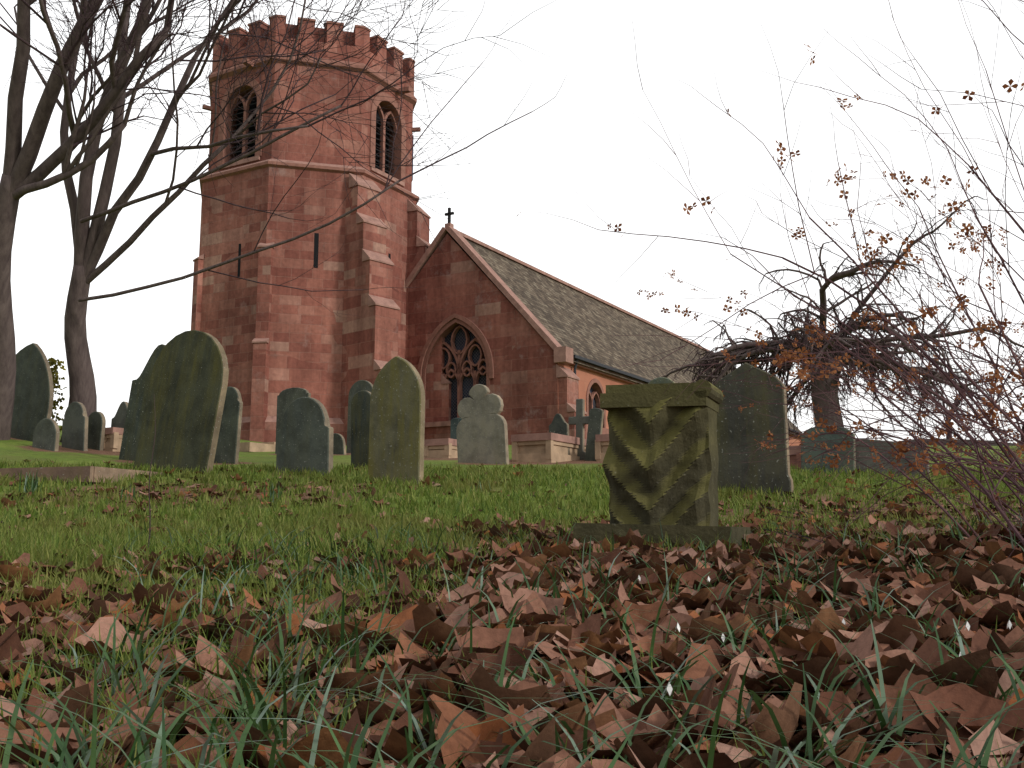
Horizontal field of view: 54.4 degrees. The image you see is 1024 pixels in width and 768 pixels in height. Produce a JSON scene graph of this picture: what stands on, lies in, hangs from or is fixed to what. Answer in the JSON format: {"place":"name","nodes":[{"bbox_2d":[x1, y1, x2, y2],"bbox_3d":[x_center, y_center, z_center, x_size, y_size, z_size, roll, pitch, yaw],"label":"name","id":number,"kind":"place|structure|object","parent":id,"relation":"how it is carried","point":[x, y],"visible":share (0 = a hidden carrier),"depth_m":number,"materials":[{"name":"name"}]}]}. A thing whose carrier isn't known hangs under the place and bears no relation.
{"place":"outdoors","nodes":[
{"label":"outdoors","id":0,"kind":"place"},
{"bbox_2d":[199,14,420,441],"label":"church tower","id":1,"kind":"structure","parent":0,"point":[306,340],"depth_m":32.39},
{"bbox_2d":[0,425,1023,767],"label":"churchyard ground","id":2,"kind":"structure","parent":0,"point":[16,449],"depth_m":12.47,"materials":[{"name":"green plant"}]},
{"bbox_2d":[10,343,53,441],"bbox_3d":[-9.151,0.181,18.676,1.750,1.928,0.100,10,-2,31],"label":"gravestone","id":3,"kind":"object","parent":2,"relation":"on","point":[33,399],"visible":0.75,"depth_m":18.50,"materials":[{"name":"stone"}]},
{"bbox_2d":[32,418,59,450],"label":"gravestone","id":4,"kind":"object","parent":2,"relation":"on","point":[46,435],"visible":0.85,"depth_m":17.03,"materials":[{"name":"stone"}]},
{"bbox_2d":[48,357,66,431],"bbox_3d":[-8.910,0.265,19.131,0.795,1.576,0.923,5,-10,-32],"label":"ivy","id":5,"kind":"object","parent":2,"relation":"on","point":[52,362],"visible":0.27,"depth_m":19.25,"materials":[{"name":"green plant"}]},
{"bbox_2d":[62,402,87,450],"bbox_3d":[-7.762,0.796,17.685,0.615,0.969,0.090,-8,-11,29],"label":"headstone","id":6,"kind":"object","parent":2,"relation":"on","point":[75,429],"visible":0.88,"depth_m":17.62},
{"bbox_2d":[0,466,164,482],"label":"grave kerb","id":7,"kind":"structure","parent":2,"relation":"on","point":[81,472],"depth_m":11.60,"materials":[{"name":"stone"}]},
{"bbox_2d":[88,411,105,449],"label":"gravestone","id":8,"kind":"object","parent":2,"relation":"on","point":[96,426],"visible":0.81,"depth_m":17.98,"materials":[{"name":"stone"}]},
{"bbox_2d":[103,427,123,451],"bbox_3d":[-6.794,1.187,18.810,0.357,0.550,2.040,-5,-10,30],"label":"chest tomb","id":9,"kind":"object","parent":2,"relation":"on","point":[113,439],"visible":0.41,"depth_m":17.94,"materials":[{"name":"stone"}]},
{"bbox_2d":[111,401,127,427],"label":"gravestone","id":10,"kind":"object","parent":2,"relation":"on","point":[118,420],"visible":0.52,"depth_m":18.19,"materials":[{"name":"stone"}]},
{"bbox_2d":[119,344,164,460],"bbox_3d":[-5.835,0.361,16.201,1.140,2.049,0.100,3,-8,31],"label":"gravestone","id":11,"kind":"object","parent":2,"relation":"on","point":[135,410],"visible":0.4,"depth_m":16.31,"materials":[{"name":"stone"}]},
{"bbox_2d":[133,330,228,472],"bbox_3d":[-4.384,0.283,13.297,1.387,2.041,0.120,4,-8,31],"label":"gravestone","id":12,"kind":"object","parent":2,"relation":"on","point":[187,387],"visible":0.88,"depth_m":13.21,"materials":[{"name":"stone"}]},
{"bbox_2d":[214,386,242,463],"bbox_3d":[-4.587,0.719,16.071,0.513,1.364,0.090,-1,-8,30],"label":"gravestone","id":13,"kind":"object","parent":2,"relation":"on","point":[228,446],"visible":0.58,"depth_m":15.99,"materials":[{"name":"stone"}]},
{"bbox_2d":[19,469,490,502],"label":"daffodil leaves","id":14,"kind":"object","parent":2,"relation":"on","point":[32,484],"visible":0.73,"depth_m":10.34,"materials":[{"name":"green plant"}]},
{"bbox_2d":[239,442,275,451],"bbox_3d":[-5.348,1.441,21.737,0.543,0.200,1.600,-5,-10,30],"label":"chest tomb","id":15,"kind":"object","parent":2,"relation":"on","point":[252,447],"depth_m":21.07,"materials":[{"name":"stone"}]},
{"bbox_2d":[261,442,275,444],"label":"plinth","id":16,"kind":"structure","parent":2,"relation":"on","point":[273,443],"depth_m":21.89,"materials":[{"name":"stone"}]},
{"bbox_2d":[1,399,562,618],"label":"fallen sticks","id":17,"kind":"object","parent":2,"relation":"on","point":[149,500],"visible":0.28,"depth_m":5.43,"materials":[{"name":"brown wood"}]},
{"bbox_2d":[0,0,575,441],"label":"bare trees","id":18,"kind":"object","parent":2,"relation":"on","point":[20,178],"visible":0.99,"depth_m":17.04,"materials":[{"name":"brown plant"}]},
{"bbox_2d":[275,388,310,453],"bbox_3d":[-4.434,0.806,20.151,0.842,1.476,0.090,-5,-10,30],"label":"gravestone","id":19,"kind":"object","parent":2,"relation":"on","point":[286,398],"visible":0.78,"depth_m":20.26,"materials":[{"name":"stone"}]},
{"bbox_2d":[276,397,333,474],"bbox_3d":[-2.729,0.738,13.104,0.901,1.143,0.110,-6,-10,29],"label":"headstone","id":20,"kind":"object","parent":2,"relation":"on","point":[305,432],"visible":0.88,"depth_m":13.04,"materials":[{"name":"stone"}]},
{"bbox_2d":[191,173,451,444],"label":"tower buttresses","id":21,"kind":"structure","parent":2,"relation":"on","point":[370,336],"depth_m":31.48,"materials":[{"name":"stone"}]},
{"bbox_2d":[333,433,345,454],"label":"gravestone","id":22,"kind":"object","parent":2,"relation":"on","point":[339,445],"visible":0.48,"depth_m":20.07,"materials":[{"name":"stone"}]},
{"bbox_2d":[346,380,372,452],"bbox_3d":[-3.136,0.735,20.707,0.671,1.647,0.090,-4,-9,30],"label":"gravestone","id":23,"kind":"object","parent":2,"relation":"on","point":[359,385],"visible":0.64,"depth_m":20.78,"materials":[{"name":"stone"}]},
{"bbox_2d":[351,390,370,469],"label":"gravestone","id":24,"kind":"object","parent":2,"relation":"on","point":[360,412],"visible":0.66,"depth_m":13.87,"materials":[{"name":"stone"}]},
{"bbox_2d":[368,356,424,484],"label":"gravestone","id":25,"kind":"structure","parent":2,"relation":"on","point":[397,424],"depth_m":11.90,"materials":[{"name":"stone"}]},
{"bbox_2d":[424,438,457,457],"bbox_3d":[-0.886,1.375,19.071,0.572,0.484,2.040,-5,-10,30],"label":"chest tomb","id":26,"kind":"object","parent":2,"relation":"on","point":[441,448],"visible":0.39,"depth_m":18.22,"materials":[{"name":"stone"}]},
{"bbox_2d":[450,418,461,438],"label":"gravestone","id":27,"kind":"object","parent":2,"relation":"on","point":[453,425],"depth_m":18.65,"materials":[{"name":"stone"}]},
{"bbox_2d":[456,384,508,463],"bbox_3d":[-0.494,0.698,16.011,0.912,1.404,0.100,-9,-12,29],"label":"gravestone","id":28,"kind":"object","parent":2,"relation":"on","point":[482,433],"visible":0.93,"depth_m":15.95,"materials":[{"name":"stone"}]},
{"bbox_2d":[0,459,1023,767],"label":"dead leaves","id":29,"kind":"object","parent":2,"relation":"on","point":[688,609],"visible":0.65,"depth_m":2.07,"materials":[{"name":"plant"}]},
{"bbox_2d":[0,508,1023,767],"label":"fallen leaves","id":30,"kind":"object","parent":2,"relation":"on","point":[260,714],"visible":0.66,"depth_m":1.45,"materials":[{"name":"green plant"}]},
{"bbox_2d":[62,355,990,438],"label":"distant bare trees","id":31,"kind":"object","parent":2,"relation":"on","point":[958,401],"visible":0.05,"depth_m":50.40,"materials":[{"name":"brown plant"}]},
{"bbox_2d":[511,432,586,462],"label":"chest tomb","id":32,"kind":"structure","parent":2,"relation":"on","point":[550,447],"depth_m":16.75,"materials":[{"name":"stone"}]},
{"bbox_2d":[549,413,569,454],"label":"headstone","id":33,"kind":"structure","parent":2,"relation":"on","point":[558,425],"depth_m":17.26,"materials":[{"name":"stone"}]},
{"bbox_2d":[568,399,588,459],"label":"cross gravestone","id":34,"kind":"object","parent":2,"relation":"on","point":[580,420],"visible":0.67,"depth_m":17.48,"materials":[{"name":"stone"}]},
{"bbox_2d":[585,408,603,460],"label":"gravestone","id":35,"kind":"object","parent":2,"relation":"on","point":[595,421],"depth_m":17.08,"materials":[{"name":"stone"}]},
{"bbox_2d":[595,434,608,460],"bbox_3d":[2.108,1.266,17.624,0.454,0.592,2.040,-5,-10,30],"label":"chest tomb","id":36,"kind":"object","parent":2,"relation":"on","point":[601,443],"visible":0.2,"depth_m":16.84,"materials":[{"name":"stone"}]},
{"bbox_2d":[405,207,802,445],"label":"church nave","id":37,"kind":"structure","parent":2,"relation":"on","point":[512,331],"depth_m":33.44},
{"bbox_2d":[556,364,586,438],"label":"buttress","id":38,"kind":"structure","parent":37,"relation":"attached to","point":[568,387],"depth_m":30.81,"materials":[{"name":"stone"}]},
{"bbox_2d":[648,377,674,383],"bbox_3d":[2.160,0.615,14.300,0.557,1.437,0.090,-5,-10,30],"label":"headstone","id":39,"kind":"object","parent":2,"relation":"on","point":[659,380],"visible":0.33,"depth_m":14.36,"materials":[{"name":"stone"}]},
{"bbox_2d":[573,379,765,549],"bbox_3d":[1.198,0.620,6.435,0.867,0.965,2.480,-2,-9,22],"label":"pedestal tomb","id":40,"kind":"object","parent":2,"relation":"on","point":[661,461],"visible":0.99,"depth_m":5.38,"materials":[{"name":"stone"}]},
{"bbox_2d":[715,363,793,495],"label":"gravestone","id":41,"kind":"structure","parent":2,"relation":"on","point":[772,474],"depth_m":10.54,"materials":[{"name":"stone"}]},
{"bbox_2d":[516,0,1023,557],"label":"shrub","id":42,"kind":"object","parent":2,"relation":"on","point":[980,414],"visible":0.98,"depth_m":4.30,"materials":[{"name":"brown plant"}]},
{"bbox_2d":[789,445,800,469],"bbox_3d":[4.154,1.163,13.977,0.304,0.470,1.636,-5,-10,30],"label":"red chest tomb","id":43,"kind":"object","parent":2,"relation":"on","point":[795,456],"visible":0.09,"depth_m":13.28,"materials":[{"name":"stone"}]},
{"bbox_2d":[801,425,855,474],"bbox_3d":[4.088,0.905,12.880,0.674,0.739,0.090,-3,-9,30],"label":"gravestone","id":44,"kind":"object","parent":2,"relation":"on","point":[829,437],"visible":0.41,"depth_m":12.85,"materials":[{"name":"stone"}]},
{"bbox_2d":[637,572,1023,701],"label":"snowdrops","id":45,"kind":"object","parent":2,"relation":"on","point":[670,688],"visible":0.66,"depth_m":2.07,"materials":[{"name":"white plant"}]},
{"bbox_2d":[662,196,1023,436],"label":"weeping tree","id":46,"kind":"object","parent":2,"relation":"on","point":[799,335],"visible":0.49,"depth_m":19.09,"materials":[{"name":"brown plant"}]},
{"bbox_2d":[855,439,929,477],"bbox_3d":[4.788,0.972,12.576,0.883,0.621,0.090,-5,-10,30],"label":"chest tomb","id":47,"kind":"object","parent":2,"relation":"on","point":[869,462],"visible":0.24,"depth_m":12.59,"materials":[{"name":"stone"}]},
{"bbox_2d":[902,425,1023,445],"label":"wall","id":48,"kind":"structure","parent":2,"relation":"on","point":[995,444],"depth_m":46.40,"materials":[{"name":"stone"}]},
{"bbox_2d":[0,0,1023,442],"label":"sky","id":49,"kind":"structure","parent":0,"point":[589,137],"materials":[{"name":"white"}]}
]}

